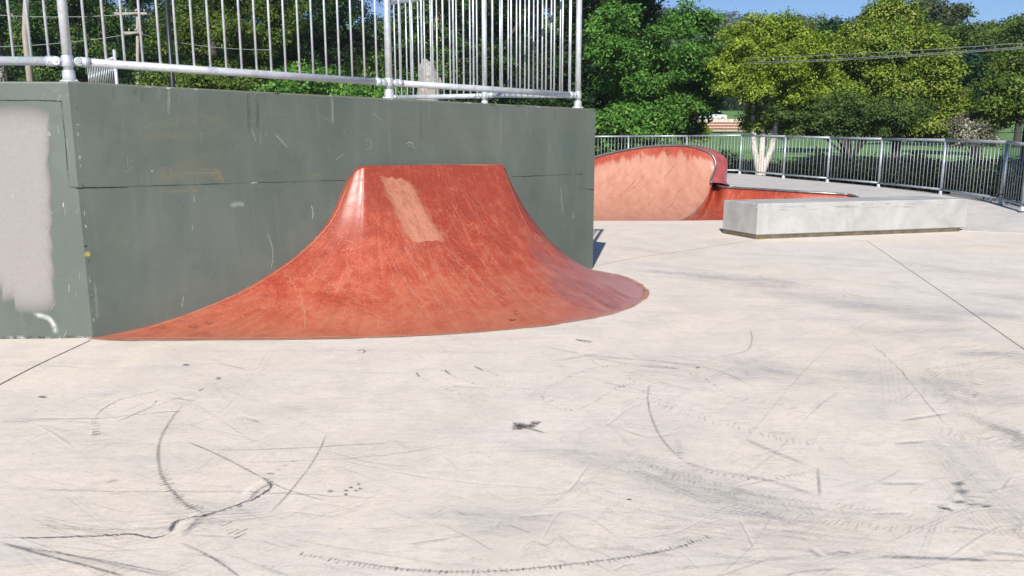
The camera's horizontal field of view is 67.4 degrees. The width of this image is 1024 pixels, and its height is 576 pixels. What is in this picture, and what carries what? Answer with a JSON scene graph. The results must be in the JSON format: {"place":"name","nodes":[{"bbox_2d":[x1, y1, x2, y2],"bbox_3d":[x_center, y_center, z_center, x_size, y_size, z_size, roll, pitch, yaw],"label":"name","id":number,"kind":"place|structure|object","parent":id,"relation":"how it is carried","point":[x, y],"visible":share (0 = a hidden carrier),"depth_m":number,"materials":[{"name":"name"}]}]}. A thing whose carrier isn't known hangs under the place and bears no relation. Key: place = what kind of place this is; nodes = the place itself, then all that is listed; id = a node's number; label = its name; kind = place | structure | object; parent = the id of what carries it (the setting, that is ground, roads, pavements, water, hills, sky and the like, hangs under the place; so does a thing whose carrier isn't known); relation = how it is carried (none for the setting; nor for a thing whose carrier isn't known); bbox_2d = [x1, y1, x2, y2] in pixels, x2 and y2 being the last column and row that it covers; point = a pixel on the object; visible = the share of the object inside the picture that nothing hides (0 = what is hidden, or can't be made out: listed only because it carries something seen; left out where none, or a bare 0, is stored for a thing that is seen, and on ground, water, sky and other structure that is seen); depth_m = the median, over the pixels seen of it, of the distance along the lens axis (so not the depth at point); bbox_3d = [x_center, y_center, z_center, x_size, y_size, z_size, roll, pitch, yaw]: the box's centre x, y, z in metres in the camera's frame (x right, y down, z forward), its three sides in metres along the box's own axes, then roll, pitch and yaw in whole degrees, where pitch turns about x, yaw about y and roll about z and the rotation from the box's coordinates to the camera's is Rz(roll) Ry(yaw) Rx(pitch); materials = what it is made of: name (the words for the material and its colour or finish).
{"place":"outdoors","nodes":[
{"label":"outdoors","id":0,"kind":"place"},
{"bbox_2d":[0,220,1023,575],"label":"ground","id":1,"kind":"structure","parent":0,"point":[716,402],"depth_m":3.59,"materials":[{"name":"concrete"}]},
{"bbox_2d":[164,0,174,86],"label":"steel post","id":2,"kind":"object","parent":1,"relation":"on","point":[169,38],"depth_m":13.90,"materials":[{"name":"grey metal"}]},
{"bbox_2d":[0,81,595,338],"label":"skate platform","id":3,"kind":"structure","parent":1,"relation":"on","point":[124,208],"depth_m":5.79,"materials":[{"name":"grey paint"}]},
{"bbox_2d":[87,50,118,83],"bbox_3d":[-7.665,-3.703,14.363,0.055,1.250,2.140,-9,13,-40],"label":"stair railing","id":4,"kind":"object","parent":3,"relation":"on","point":[116,79],"visible":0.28,"depth_m":13.98,"materials":[{"name":"metal"}]},
{"bbox_2d":[0,0,582,107],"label":"platform railing","id":5,"kind":"object","parent":3,"relation":"on","point":[67,61],"visible":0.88,"depth_m":6.83,"materials":[{"name":"metal"}]},
{"bbox_2d":[93,164,648,339],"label":"launch ramp","id":6,"kind":"structure","parent":1,"relation":"on","point":[400,250],"depth_m":6.39,"materials":[{"name":"red paint"}]},
{"bbox_2d":[594,144,858,220],"bbox_3d":[2.629,-2.209,15.741,9.866,1.471,4.058,2,10,10],"label":"quarter pipe","id":7,"kind":"object","parent":1,"relation":"on","point":[673,182],"visible":0.57,"depth_m":16.35,"materials":[{"name":"red concrete"}]},
{"bbox_2d":[723,196,967,238],"bbox_3d":[5.498,-1.175,12.638,4.167,0.562,0.943,-3,10,-17],"label":"concrete ledge","id":8,"kind":"object","parent":1,"relation":"on","point":[782,218],"visible":1,"depth_m":12.16,"materials":[{"name":"grey concrete"}]},
{"bbox_2d":[5,0,1023,26],"label":"sky","id":9,"kind":"structure","parent":0,"point":[989,10],"materials":[{"name":"blue"}]},
{"bbox_2d":[107,17,1023,164],"bbox_3d":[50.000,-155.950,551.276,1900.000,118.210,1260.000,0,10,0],"label":"terrain","id":10,"kind":"structure","parent":0,"point":[729,143],"depth_m":57.21,"materials":[{"name":"green plant"}]},
{"bbox_2d":[22,0,33,80],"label":"utility pole","id":11,"kind":"object","parent":10,"relation":"on","point":[29,73],"visible":0.19,"depth_m":36.41,"materials":[{"name":"beige wood"}]},
{"bbox_2d":[0,0,84,81],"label":"gum tree","id":12,"kind":"object","parent":10,"relation":"on","point":[45,73],"visible":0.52,"depth_m":44.98,"materials":[{"name":"green plant"}]},
{"bbox_2d":[40,0,160,84],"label":"gum tree","id":13,"kind":"object","parent":10,"relation":"on","point":[93,25],"visible":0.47,"depth_m":46.07,"materials":[{"name":"green plant"}]},
{"bbox_2d":[0,0,204,83],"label":"background tree","id":14,"kind":"object","parent":10,"relation":"on","point":[12,72],"visible":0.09,"depth_m":61.84,"materials":[{"name":"green plant"}]},
{"bbox_2d":[114,9,147,84],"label":"utility pole","id":15,"kind":"object","parent":10,"relation":"on","point":[136,29],"visible":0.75,"depth_m":40.11,"materials":[{"name":"wood"}]},
{"bbox_2d":[0,13,137,16],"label":"power line","id":16,"kind":"object","parent":15,"relation":"attached to","point":[78,16],"visible":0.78,"depth_m":39.76,"materials":[{"name":"metal"}]},
{"bbox_2d":[2,32,138,46],"bbox_3d":[-24.857,-12.859,39.769,10.792,0.840,0.028,-1,10,-4],"label":"power line","id":17,"kind":"object","parent":15,"relation":"attached to","point":[74,41],"visible":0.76,"depth_m":39.94,"materials":[{"name":"metal"}]},
{"bbox_2d":[142,34,261,49],"bbox_3d":[-14.314,-11.126,34.491,0.028,2.352,15.689,-9,13,-40],"label":"power line","id":18,"kind":"object","parent":15,"relation":"attached to","point":[216,47],"visible":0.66,"depth_m":32.45,"materials":[{"name":"metal"}]},
{"bbox_2d":[130,61,260,90],"bbox_3d":[-12.725,-6.799,31.674,6.635,5.154,4.610,7,12,35],"label":"leafy shrub","id":19,"kind":"object","parent":10,"relation":"on","point":[182,80],"visible":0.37,"depth_m":29.53,"materials":[{"name":"green plant"}]},
{"bbox_2d":[138,0,321,88],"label":"wattle tree","id":20,"kind":"object","parent":10,"relation":"on","point":[183,29],"visible":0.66,"depth_m":36.83,"materials":[{"name":"green plant"}]},
{"bbox_2d":[249,58,367,96],"bbox_3d":[-7.378,-6.209,29.427,4.674,5.345,6.846,0,10,0],"label":"leafy shrub","id":21,"kind":"object","parent":10,"relation":"on","point":[303,87],"visible":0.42,"depth_m":26.78,"materials":[{"name":"green plant"}]},
{"bbox_2d":[146,0,479,100],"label":"background tree","id":22,"kind":"object","parent":10,"relation":"on","point":[369,27],"visible":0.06,"depth_m":61.67,"materials":[{"name":"green plant"}]},
{"bbox_2d":[249,0,383,87],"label":"gum tree","id":23,"kind":"object","parent":10,"relation":"on","point":[331,32],"visible":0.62,"depth_m":44.45,"materials":[{"name":"green plant"}]},
{"bbox_2d":[343,73,406,97],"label":"leafy shrub","id":24,"kind":"object","parent":10,"relation":"on","point":[374,91],"visible":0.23,"depth_m":27.52,"materials":[{"name":"green plant"}]},
{"bbox_2d":[348,0,509,100],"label":"gum tree","id":25,"kind":"object","parent":10,"relation":"on","point":[427,34],"visible":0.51,"depth_m":42.90,"materials":[{"name":"green plant"}]},
{"bbox_2d":[416,58,442,100],"bbox_3d":[-3.212,-6.198,29.370,0.994,4.991,0.994,-10,14,-44],"label":"tree stump","id":26,"kind":"object","parent":10,"relation":"on","point":[428,79],"visible":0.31,"depth_m":28.77,"materials":[{"name":"beige wood"}]},
{"bbox_2d":[377,0,667,105],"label":"background tree","id":27,"kind":"object","parent":10,"relation":"on","point":[460,56],"visible":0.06,"depth_m":60.69,"materials":[{"name":"green plant"}]},
{"bbox_2d":[461,0,592,106],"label":"gum tree","id":28,"kind":"object","parent":10,"relation":"on","point":[550,102],"visible":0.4,"depth_m":40.82,"materials":[{"name":"green plant"}]},
{"bbox_2d":[543,0,669,146],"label":"dark gum tree","id":29,"kind":"object","parent":10,"relation":"on","point":[588,68],"visible":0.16,"depth_m":38.00,"materials":[{"name":"green plant"}]},
{"bbox_2d":[588,101,656,155],"bbox_3d":[3.744,-5.241,29.395,3.596,3.449,6.165,0,10,0],"label":"leafy shrub","id":30,"kind":"object","parent":10,"relation":"on","point":[624,121],"visible":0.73,"depth_m":27.05,"materials":[{"name":"green plant"}]},
{"bbox_2d":[583,0,728,145],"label":"broadleaf tree","id":31,"kind":"object","parent":10,"relation":"on","point":[687,100],"visible":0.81,"depth_m":30.73,"materials":[{"name":"green plant"}]},
{"bbox_2d":[669,120,714,145],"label":"shrub","id":32,"kind":"object","parent":10,"relation":"on","point":[696,140],"visible":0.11,"depth_m":43.38,"materials":[{"name":"green plant"}]},
{"bbox_2d":[704,111,726,118],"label":"parked car","id":33,"kind":"object","parent":10,"relation":"on","point":[722,116],"visible":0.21,"depth_m":124.52,"materials":[{"name":"white paint"}]},
{"bbox_2d":[707,92,750,110],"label":"background tree","id":34,"kind":"object","parent":10,"relation":"on","point":[731,104],"visible":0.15,"depth_m":142.59,"materials":[{"name":"green plant"}]},
{"bbox_2d":[719,146,747,173],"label":"shaded shrub","id":35,"kind":"object","parent":10,"relation":"on","point":[730,162],"visible":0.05,"depth_m":26.81,"materials":[{"name":"green plant"}]},
{"bbox_2d":[723,153,748,172],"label":"shaded shrub","id":36,"kind":"object","parent":10,"relation":"on","point":[735,162],"visible":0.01,"depth_m":30.40,"materials":[{"name":"green plant"}]},
{"bbox_2d":[695,119,778,131],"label":"terraced steps","id":37,"kind":"structure","parent":10,"relation":"on","point":[723,125],"depth_m":110.67,"materials":[{"name":"brick"}]},
{"bbox_2d":[733,155,777,174],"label":"shaded shrub","id":38,"kind":"object","parent":10,"relation":"on","point":[749,166],"visible":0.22,"depth_m":30.14,"materials":[{"name":"green plant"}]},
{"bbox_2d":[702,6,851,175],"bbox_3d":[9.698,-6.747,28.297,6.165,6.823,4.356,0,10,0],"label":"paperbark tree","id":39,"kind":"object","parent":10,"relation":"on","point":[762,85],"visible":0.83,"depth_m":27.44,"materials":[{"name":"green plant"}]},
{"bbox_2d":[766,158,807,176],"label":"shaded shrub","id":40,"kind":"object","parent":10,"relation":"on","point":[772,171],"visible":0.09,"depth_m":29.78,"materials":[{"name":"green plant"}]},
{"bbox_2d":[762,150,843,178],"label":"shaded shrub","id":41,"kind":"object","parent":10,"relation":"on","point":[791,165],"visible":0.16,"depth_m":24.36,"materials":[{"name":"green plant"}]},
{"bbox_2d":[785,155,855,180],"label":"shaded shrub","id":42,"kind":"object","parent":10,"relation":"on","point":[823,171],"visible":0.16,"depth_m":23.00,"materials":[{"name":"green plant"}]},
{"bbox_2d":[637,3,1004,84],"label":"distant forest","id":43,"kind":"object","parent":10,"relation":"on","point":[732,18],"visible":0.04,"depth_m":327.66,"materials":[{"name":"green plant"}]},
{"bbox_2d":[803,154,849,163],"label":"shaded shrub","id":44,"kind":"object","parent":10,"relation":"on","point":[830,158],"visible":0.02,"depth_m":25.68,"materials":[{"name":"green plant"}]},
{"bbox_2d":[811,15,860,154],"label":"tree","id":45,"kind":"object","parent":10,"relation":"on","point":[832,24],"visible":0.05,"depth_m":41.66,"materials":[{"name":"green plant"}]},
{"bbox_2d":[807,147,865,162],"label":"shaded shrub","id":46,"kind":"object","parent":10,"relation":"on","point":[819,156],"depth_m":27.86,"materials":[{"name":"green plant"}]},
{"bbox_2d":[748,88,943,158],"bbox_3d":[12.222,-5.278,28.315,7.215,4.183,3.660,0,10,0],"label":"rounded bush","id":47,"kind":"object","parent":10,"relation":"on","point":[841,114],"visible":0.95,"depth_m":27.66,"materials":[{"name":"green plant"}]},
{"bbox_2d":[675,132,1022,145],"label":"oval fence","id":48,"kind":"object","parent":10,"relation":"on","point":[810,140],"visible":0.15,"depth_m":58.78,"materials":[{"name":"white metal"}]},
{"bbox_2d":[820,157,908,185],"bbox_3d":[10.115,-3.002,21.781,2.616,1.457,3.017,5,11,24],"label":"shaded shrub","id":49,"kind":"object","parent":10,"relation":"on","point":[850,170],"visible":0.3,"depth_m":21.22,"materials":[{"name":"green plant"}]},
{"bbox_2d":[851,153,891,166],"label":"shaded shrub","id":50,"kind":"object","parent":10,"relation":"on","point":[857,159],"visible":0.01,"depth_m":23.32,"materials":[{"name":"green plant"}]},
{"bbox_2d":[721,173,1023,232],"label":"raised deck","id":51,"kind":"structure","parent":10,"relation":"on","point":[982,215],"depth_m":16.17,"materials":[{"name":"grey concrete"}]},
{"bbox_2d":[595,134,1023,210],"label":"park fence","id":52,"kind":"object","parent":51,"relation":"on","point":[1001,198],"visible":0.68,"depth_m":18.13,"materials":[{"name":"metal"}]},
{"bbox_2d":[852,150,927,167],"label":"shaded shrub","id":53,"kind":"object","parent":10,"relation":"on","point":[892,155],"depth_m":25.41,"materials":[{"name":"green plant"}]},
{"bbox_2d":[817,0,982,159],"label":"broadleaf tree","id":54,"kind":"object","parent":10,"relation":"on","point":[886,27],"visible":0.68,"depth_m":30.60,"materials":[{"name":"green plant"}]},
{"bbox_2d":[859,152,951,191],"bbox_3d":[10.491,-2.695,20.278,2.617,1.773,2.638,7,12,36],"label":"shaded shrub","id":55,"kind":"object","parent":10,"relation":"on","point":[899,173],"visible":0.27,"depth_m":19.81,"materials":[{"name":"green plant"}]},
{"bbox_2d":[862,0,978,144],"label":"gum tree","id":56,"kind":"object","parent":10,"relation":"on","point":[940,11],"visible":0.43,"depth_m":58.46,"materials":[{"name":"green plant"}]},
{"bbox_2d":[907,152,933,172],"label":"shaded shrub","id":57,"kind":"object","parent":10,"relation":"on","point":[923,157],"visible":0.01,"depth_m":21.92,"materials":[{"name":"green plant"}]},
{"bbox_2d":[899,147,941,164],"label":"shaded shrub","id":58,"kind":"object","parent":10,"relation":"on","point":[926,158],"depth_m":26.66,"materials":[{"name":"green plant"}]},
{"bbox_2d":[905,155,1009,193],"bbox_3d":[11.161,-2.409,18.821,2.530,1.671,2.520,-4,11,-20],"label":"shaded shrub","id":59,"kind":"object","parent":10,"relation":"on","point":[937,171],"visible":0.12,"depth_m":18.44,"materials":[{"name":"green plant"}]},
{"bbox_2d":[922,13,1002,147],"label":"olive tree","id":60,"kind":"object","parent":10,"relation":"on","point":[967,34],"visible":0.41,"depth_m":51.51,"materials":[{"name":"green plant"}]},
{"bbox_2d":[936,108,1006,159],"bbox_3d":[17.596,-5.222,29.522,2.995,3.368,1.838,-5,11,-25],"label":"silvery shrub","id":61,"kind":"object","parent":10,"relation":"on","point":[971,128],"visible":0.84,"depth_m":28.82,"materials":[{"name":"grey plant"}]},
{"bbox_2d":[954,43,994,155],"bbox_3d":[24.691,-9.797,41.214,4.532,6.196,5.521,3,10,15],"label":"conifer tree","id":62,"kind":"object","parent":10,"relation":"on","point":[976,70],"visible":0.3,"depth_m":39.62,"materials":[{"name":"green plant"}]},
{"bbox_2d":[933,153,1023,174],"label":"shaded shrub","id":63,"kind":"object","parent":10,"relation":"on","point":[957,164],"visible":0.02,"depth_m":19.73,"materials":[{"name":"green plant"}]},
{"bbox_2d":[945,155,1020,167],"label":"shaded shrub","id":64,"kind":"object","parent":10,"relation":"on","point":[984,160],"visible":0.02,"depth_m":23.55,"materials":[{"name":"green plant"}]},
{"bbox_2d":[950,192,1019,206],"bbox_3d":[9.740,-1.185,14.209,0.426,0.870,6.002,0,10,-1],"label":"kerb","id":65,"kind":"structure","parent":10,"relation":"on","point":[971,196],"depth_m":16.06,"materials":[{"name":"concrete"}]},
{"bbox_2d":[947,160,1023,200],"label":"shaded shrub","id":66,"kind":"object","parent":10,"relation":"on","point":[978,183],"visible":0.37,"depth_m":17.11,"materials":[{"name":"green plant"}]},
{"bbox_2d":[965,42,1023,165],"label":"edge tree","id":67,"kind":"object","parent":10,"relation":"on","point":[1001,105],"visible":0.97,"depth_m":28.64,"materials":[{"name":"green plant"}]},
{"bbox_2d":[975,11,1023,147],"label":"willow tree","id":68,"kind":"object","parent":10,"relation":"on","point":[1012,31],"visible":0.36,"depth_m":53.16,"materials":[{"name":"green plant"}]},
{"bbox_2d":[983,174,1023,205],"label":"shaded shrub","id":69,"kind":"object","parent":10,"relation":"on","point":[999,194],"visible":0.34,"depth_m":15.15,"materials":[{"name":"green plant"}]},
{"bbox_2d":[984,149,1023,167],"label":"shaded shrub","id":70,"kind":"object","parent":10,"relation":"on","point":[1008,160],"depth_m":20.71,"materials":[{"name":"green plant"}]},
{"bbox_2d":[710,43,1021,58],"bbox_3d":[9.748,-7.098,23.016,0.017,1.164,14.868,-4,11,-21],"label":"power line","id":71,"kind":"object","parent":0,"point":[891,51],"visible":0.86,"depth_m":21.12,"materials":[{"name":"metal"}]},
{"bbox_2d":[720,48,1023,64],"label":"power line","id":72,"kind":"object","parent":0,"point":[889,57],"visible":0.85,"depth_m":21.24,"materials":[{"name":"metal"}]},
{"bbox_2d":[739,47,1020,62],"bbox_3d":[9.756,-6.977,23.038,0.017,1.075,14.870,-4,11,-22],"label":"power line","id":73,"kind":"object","parent":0,"point":[898,55],"visible":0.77,"depth_m":20.97,"materials":[{"name":"metal"}]}
]}

